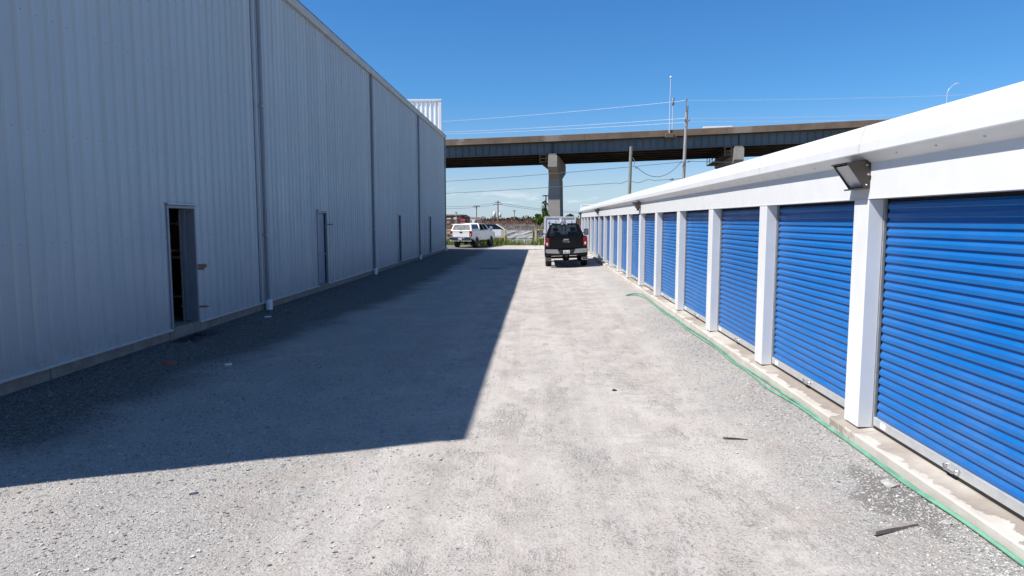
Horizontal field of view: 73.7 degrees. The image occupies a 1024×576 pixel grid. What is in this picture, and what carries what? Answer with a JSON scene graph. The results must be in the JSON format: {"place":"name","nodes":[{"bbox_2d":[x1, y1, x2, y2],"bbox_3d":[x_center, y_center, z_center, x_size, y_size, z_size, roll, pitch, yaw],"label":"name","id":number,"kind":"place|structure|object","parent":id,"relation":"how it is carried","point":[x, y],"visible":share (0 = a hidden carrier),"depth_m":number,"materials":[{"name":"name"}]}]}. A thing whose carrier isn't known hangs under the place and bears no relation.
{"place":"outdoors","nodes":[
{"label":"outdoors","id":0,"kind":"place"},
{"bbox_2d":[162,361,173,364],"bbox_3d":[-5.571,1.209,11.049,0.165,0.047,0.067,-4,7,-35],"label":"broken brick","id":1,"kind":"object","parent":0,"point":[168,362],"visible":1,"depth_m":11.02,"materials":[{"name":"red brick"}]},
{"bbox_2d":[0,245,1023,575],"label":"gravel lot","id":2,"kind":"structure","parent":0,"point":[504,291],"depth_m":6.82,"materials":[{"name":"grey gravel"}]},
{"bbox_2d":[188,489,196,494],"bbox_3d":[-2.743,1.758,5.865,0.073,0.054,0.064,-3,6,-26],"label":"rock","id":3,"kind":"object","parent":2,"relation":"on","point":[192,492],"visible":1,"depth_m":5.84,"materials":[{"name":"white stone"}]},
{"bbox_2d":[173,330,225,341],"bbox_3d":[-6.242,0.924,13.708,0.477,0.081,1.523,0,6,2],"label":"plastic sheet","id":4,"kind":"object","parent":2,"relation":"on","point":[196,336],"visible":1,"depth_m":13.61,"materials":[{"name":"black plastic"}]},
{"bbox_2d":[449,223,494,247],"bbox_3d":[-3.399,-4.669,60.146,2.573,2.073,6.307,2,6,18],"label":"pickup truck","id":5,"kind":"object","parent":2,"relation":"on","point":[474,234],"visible":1,"depth_m":57.93,"materials":[{"name":"white paint"}]},
{"bbox_2d":[447,237,543,245],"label":"weeds","id":6,"kind":"object","parent":2,"relation":"on","point":[510,242],"visible":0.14,"depth_m":63.65,"materials":[{"name":"green plant"}]},
{"bbox_2d":[506,230,532,243],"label":"chain gate","id":7,"kind":"structure","parent":2,"relation":"on","point":[517,235],"depth_m":64.41,"materials":[{"name":"silver metal"}]},
{"bbox_2d":[544,217,575,243],"bbox_3d":[4.019,-4.764,58.273,2.540,2.620,5.860,0,6,2],"label":"storage container","id":8,"kind":"object","parent":2,"relation":"on","point":[562,229],"visible":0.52,"depth_m":55.39,"materials":[{"name":"metal"}]},
{"bbox_2d":[547,220,557,234],"bbox_3d":[3.269,-4.437,55.487,0.920,2.160,0.083,0,6,2],"label":"door panel","id":9,"kind":"structure","parent":8,"relation":"in","point":[548,221],"depth_m":55.42,"materials":[{"name":"white metal"}]},
{"bbox_2d":[562,220,573,233],"bbox_3d":[4.549,-4.432,55.438,0.920,2.160,0.083,0,6,2],"label":"door panel","id":10,"kind":"structure","parent":8,"relation":"in","point":[565,228],"depth_m":55.39,"materials":[{"name":"white metal"}]},
{"bbox_2d":[539,223,588,265],"bbox_3d":[2.810,-2.380,36.528,2.760,2.136,6.570,-2,6,3],"label":"pickup truck","id":11,"kind":"object","parent":2,"relation":"on","point":[558,245],"visible":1,"depth_m":33.51,"materials":[{"name":"black paint"}]},
{"bbox_2d":[723,437,747,439],"bbox_3d":[2.352,1.587,7.187,0.259,0.016,0.018,2,6,16],"label":"iron rod","id":12,"kind":"object","parent":2,"relation":"on","point":[734,438],"visible":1,"depth_m":7.18,"materials":[{"name":"grey metal"}]},
{"bbox_2d":[625,293,1023,566],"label":"garden hose","id":13,"kind":"object","parent":2,"relation":"on","point":[987,538],"visible":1,"depth_m":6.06,"materials":[{"name":"green rubber"}]},
{"bbox_2d":[832,453,843,456],"bbox_3d":[3.112,1.599,6.541,0.129,0.035,0.090,-2,6,-23],"label":"rock","id":14,"kind":"object","parent":2,"relation":"on","point":[837,455],"visible":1,"depth_m":6.51,"materials":[{"name":"white stone"}]},
{"bbox_2d":[881,479,899,487],"bbox_3d":[3.197,1.666,5.792,0.123,0.056,0.153,-4,7,-33],"label":"rock","id":15,"kind":"object","parent":2,"relation":"on","point":[888,483],"visible":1,"depth_m":5.75,"materials":[{"name":"white stone"}]},
{"bbox_2d":[872,521,917,534],"bbox_3d":[2.803,1.756,4.996,0.402,0.032,0.039,-2,6,-18],"label":"wood stake","id":16,"kind":"object","parent":2,"relation":"on","point":[894,528],"visible":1,"depth_m":4.98,"materials":[{"name":"wood"}]},
{"bbox_2d":[940,520,951,524],"bbox_3d":[3.211,1.738,5.054,0.068,0.044,0.061,-1,6,-5],"label":"rock","id":17,"kind":"object","parent":2,"relation":"on","point":[945,522],"visible":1,"depth_m":5.04,"materials":[{"name":"white stone"}]},
{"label":"pipe fence","id":18,"kind":"object","parent":2,"relation":"on","visible":0},
{"bbox_2d":[492,229,500,235],"bbox_3d":[-1.447,-5.205,64.418,0.820,0.640,0.025,0,6,2],"label":"fence sign","id":19,"kind":"object","parent":18,"relation":"attached to","point":[497,232],"visible":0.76,"depth_m":64.40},
{"bbox_2d":[299,0,1023,218],"label":"sky","id":20,"kind":"structure","parent":0,"point":[492,59],"materials":[{"name":"blue"}]},
{"label":"ground","id":21,"kind":"structure","parent":0,"visible":0},
{"bbox_2d":[0,0,446,395],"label":"metal warehouse","id":22,"kind":"structure","parent":21,"relation":"on","point":[172,169],"depth_m":13.90,"materials":[{"name":"white metal"}]},
{"bbox_2d":[318,213,324,283],"bbox_3d":[-6.313,-1.296,22.413,0.045,2.300,0.860,0,6,2],"label":"door","id":23,"kind":"structure","parent":22,"relation":"in","point":[320,215],"depth_m":22.53,"materials":[{"name":"grey metal"}]},
{"bbox_2d":[398,216,399,260],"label":"door","id":24,"kind":"structure","parent":22,"relation":"in","point":[398,216],"depth_m":34.92,"materials":[{"name":"grey metal"}]},
{"bbox_2d":[429,217,429,251],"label":"door","id":25,"kind":"structure","parent":22,"relation":"in","point":[429,217],"depth_m":44.82,"materials":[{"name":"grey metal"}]},
{"bbox_2d":[446,214,467,228],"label":"brick building","id":26,"kind":"structure","parent":21,"relation":"on","point":[450,218],"depth_m":184.84,"materials":[{"name":"brick"}]},
{"bbox_2d":[462,216,469,222],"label":"brick building","id":27,"kind":"structure","parent":21,"relation":"on","point":[467,219],"depth_m":189.65,"materials":[{"name":"brown brick"}]},
{"bbox_2d":[470,216,483,222],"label":"white shed","id":28,"kind":"structure","parent":21,"relation":"on","point":[473,218],"depth_m":179.60,"materials":[{"name":"paint"}]},
{"bbox_2d":[479,224,504,238],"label":"white suv","id":29,"kind":"object","parent":21,"relation":"on","point":[496,226],"visible":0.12,"depth_m":68.55,"materials":[{"name":"paint"}]},
{"bbox_2d":[493,201,502,219],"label":"utility pole","id":30,"kind":"object","parent":21,"relation":"on","point":[498,213],"visible":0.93,"depth_m":124.30,"materials":[{"name":"grey wood"}]},
{"bbox_2d":[446,222,580,240],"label":"reed bed","id":31,"kind":"object","parent":21,"relation":"on","point":[518,226],"visible":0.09,"depth_m":73.92,"materials":[{"name":"green plant"}]},
{"bbox_2d":[465,218,580,225],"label":"plumed reeds","id":32,"kind":"object","parent":21,"relation":"on","point":[516,221],"visible":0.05,"depth_m":93.36,"materials":[{"name":"brown plant"}]},
{"bbox_2d":[484,215,580,219],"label":"tree line","id":33,"kind":"object","parent":21,"relation":"on","point":[528,217],"visible":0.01,"depth_m":365.60,"materials":[{"name":"green plant"}]},
{"bbox_2d":[533,209,549,230],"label":"leafy tree","id":34,"kind":"object","parent":21,"relation":"on","point":[539,219],"visible":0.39,"depth_m":78.02,"materials":[{"name":"green plant"}]},
{"bbox_2d":[541,198,548,212],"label":"leafy tree","id":35,"kind":"object","parent":21,"relation":"on","point":[545,208],"visible":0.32,"depth_m":82.25,"materials":[{"name":"green plant"}]},
{"bbox_2d":[628,146,637,193],"bbox_3d":[10.046,-7.521,57.190,0.872,8.524,0.340,0,6,2],"label":"utility pole","id":36,"kind":"object","parent":21,"relation":"on","point":[630,170],"visible":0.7,"depth_m":56.85,"materials":[{"name":"grey wood"}]},
{"bbox_2d":[446,119,885,216],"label":"highway bridge","id":37,"kind":"structure","parent":21,"relation":"on","point":[557,153],"depth_m":92.74,"materials":[{"name":"concrete"}]},
{"bbox_2d":[665,76,673,137],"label":"bridge mast","id":38,"kind":"object","parent":37,"relation":"on","point":[669,135],"visible":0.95,"depth_m":89.47,"materials":[{"name":"metal"}]},
{"bbox_2d":[672,98,675,137],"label":"bridge mast","id":39,"kind":"object","parent":37,"relation":"on","point":[672,118],"visible":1,"depth_m":89.80,"materials":[{"name":"metal"}]},
{"bbox_2d":[703,126,732,127],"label":"white van","id":40,"kind":"object","parent":37,"relation":"on","point":[715,126],"visible":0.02,"depth_m":97.86,"materials":[{"name":"paint"}]},
{"bbox_2d":[680,98,690,178],"bbox_3d":[15.342,-10.195,60.705,0.940,13.154,0.430,0,6,2],"label":"utility pole","id":41,"kind":"object","parent":21,"relation":"on","point":[684,161],"visible":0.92,"depth_m":60.37,"materials":[{"name":"grey wood"}]},
{"bbox_2d":[446,162,677,181],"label":"cable","id":42,"kind":"object","parent":41,"relation":"attached to","point":[568,172],"visible":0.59,"depth_m":67.09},
{"bbox_2d":[442,100,685,121],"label":"power line","id":43,"kind":"object","parent":41,"relation":"attached to","point":[564,112],"visible":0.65,"depth_m":67.33,"materials":[{"name":"metal"}]},
{"bbox_2d":[458,118,683,131],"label":"power line","id":44,"kind":"object","parent":41,"relation":"attached to","point":[575,125],"visible":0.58,"depth_m":66.83,"materials":[{"name":"metal"}]},
{"bbox_2d":[462,122,684,133],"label":"power line","id":45,"kind":"object","parent":41,"relation":"attached to","point":[576,128],"visible":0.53,"depth_m":66.47,"materials":[{"name":"metal"}]},
{"bbox_2d":[691,161,739,162],"bbox_3d":[39.846,-10.295,55.147,49.490,0.839,0.043,1,6,12],"label":"cable","id":46,"kind":"object","parent":41,"relation":"attached to","point":[723,162],"visible":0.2,"depth_m":59.80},
{"bbox_2d":[690,119,889,121],"bbox_3d":[39.809,-14.057,54.725,49.540,0.601,0.016,1,6,12],"label":"power line","id":47,"kind":"object","parent":41,"relation":"attached to","point":[750,121],"visible":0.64,"depth_m":59.23,"materials":[{"name":"grey metal"}]},
{"bbox_2d":[687,94,976,100],"bbox_3d":[39.663,-15.919,54.646,49.871,0.680,0.018,1,6,12],"label":"power line","id":48,"kind":"object","parent":41,"relation":"attached to","point":[836,98],"visible":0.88,"depth_m":57.38,"materials":[{"name":"grey metal"}]},
{"bbox_2d":[765,114,906,117],"bbox_3d":[39.812,-14.457,54.766,49.569,0.611,0.016,1,6,12],"label":"power line","id":49,"kind":"object","parent":41,"relation":"attached to","point":[823,116],"visible":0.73,"depth_m":57.72,"materials":[{"name":"grey metal"}]},
{"bbox_2d":[580,81,1023,559],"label":"storage building","id":50,"kind":"structure","parent":21,"relation":"on","point":[881,318],"depth_m":6.67,"materials":[{"name":"metal"}]},
{"bbox_2d":[592,217,593,253],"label":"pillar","id":51,"kind":"structure","parent":50,"relation":"in","point":[593,217],"depth_m":42.79,"materials":[{"name":"white metal"}]},
{"bbox_2d":[597,217,597,256],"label":"roll up door","id":52,"kind":"structure","parent":50,"relation":"in","point":[597,217],"depth_m":39.89,"materials":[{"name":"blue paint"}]},
{"bbox_2d":[601,217,603,259],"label":"roll up door","id":53,"kind":"structure","parent":50,"relation":"in","point":[602,217],"depth_m":36.73,"materials":[{"name":"blue paint"}]},
{"bbox_2d":[607,216,609,262],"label":"roll up door","id":54,"kind":"structure","parent":50,"relation":"in","point":[608,248],"depth_m":33.58,"materials":[{"name":"blue paint"}]},
{"bbox_2d":[613,216,617,267],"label":"roll up door","id":55,"kind":"structure","parent":50,"relation":"in","point":[616,217],"depth_m":30.51,"materials":[{"name":"blue paint"}]},
{"bbox_2d":[621,215,626,273],"bbox_3d":[4.464,-1.701,26.747,0.093,2.318,2.718,0,6,3],"label":"roll up door","id":56,"kind":"structure","parent":50,"relation":"in","point":[624,250],"depth_m":27.35,"materials":[{"name":"blue paint"}]},
{"bbox_2d":[631,215,638,280],"bbox_3d":[4.351,-1.399,23.706,0.102,2.318,2.737,0,6,2],"label":"roll up door","id":57,"kind":"structure","parent":50,"relation":"in","point":[635,242],"depth_m":24.23,"materials":[{"name":"blue paint"}]},
{"bbox_2d":[632,202,640,210],"bbox_3d":[4.009,-2.642,22.053,0.250,0.292,0.360,0,6,2],"label":"wall light","id":58,"kind":"object","parent":50,"relation":"attached to","point":[637,205],"visible":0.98,"depth_m":21.89,"materials":[{"name":"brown metal"}]},
{"bbox_2d":[644,214,654,290],"bbox_3d":[4.233,-1.097,20.676,0.102,2.318,2.737,0,6,2],"label":"roll up door","id":59,"kind":"structure","parent":50,"relation":"in","point":[650,220],"depth_m":21.09,"materials":[{"name":"blue paint"}]},
{"bbox_2d":[661,213,676,303],"bbox_3d":[4.110,-0.796,17.655,0.093,2.318,2.718,0,6,3],"label":"roll up door","id":60,"kind":"structure","parent":50,"relation":"in","point":[670,219],"depth_m":17.95,"materials":[{"name":"blue paint"}]},
{"bbox_2d":[684,211,708,323],"bbox_3d":[3.992,-0.495,14.624,0.093,2.318,2.718,0,6,3],"label":"roll up door","id":61,"kind":"structure","parent":50,"relation":"in","point":[697,237],"depth_m":14.85,"materials":[{"name":"blue paint"}]},
{"bbox_2d":[718,209,759,353],"bbox_3d":[3.873,-0.193,11.593,0.093,2.318,2.718,0,6,3],"label":"roll up door","id":62,"kind":"structure","parent":50,"relation":"in","point":[740,241],"depth_m":11.68,"materials":[{"name":"blue paint"}]},
{"bbox_2d":[772,204,854,408],"bbox_3d":[3.755,0.109,8.563,0.093,2.318,2.718,0,6,3],"label":"roll up door","id":63,"kind":"structure","parent":50,"relation":"in","point":[814,266],"depth_m":8.49,"materials":[{"name":"blue paint"}]},
{"bbox_2d":[831,160,870,190],"bbox_3d":[3.418,-1.134,6.899,0.250,0.292,0.360,0,6,2],"label":"wall light","id":64,"kind":"object","parent":50,"relation":"attached to","point":[855,175],"visible":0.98,"depth_m":6.75,"materials":[{"name":"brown metal"}]},
{"bbox_2d":[874,196,1023,520],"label":"roll up door","id":65,"kind":"structure","parent":50,"relation":"in","point":[951,388],"depth_m":5.59,"materials":[{"name":"blue paint"}]},
{"bbox_3d":[14.310,-9.751,61.227,0.400,0.190,0.200,0,6,2],"label":"cable splice","id":66,"kind":"object","parent":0,"visible":0},
{"bbox_2d":[446,178,682,193],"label":"cable","id":67,"kind":"object","parent":66,"relation":"attached to","point":[576,185],"visible":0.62,"depth_m":67.19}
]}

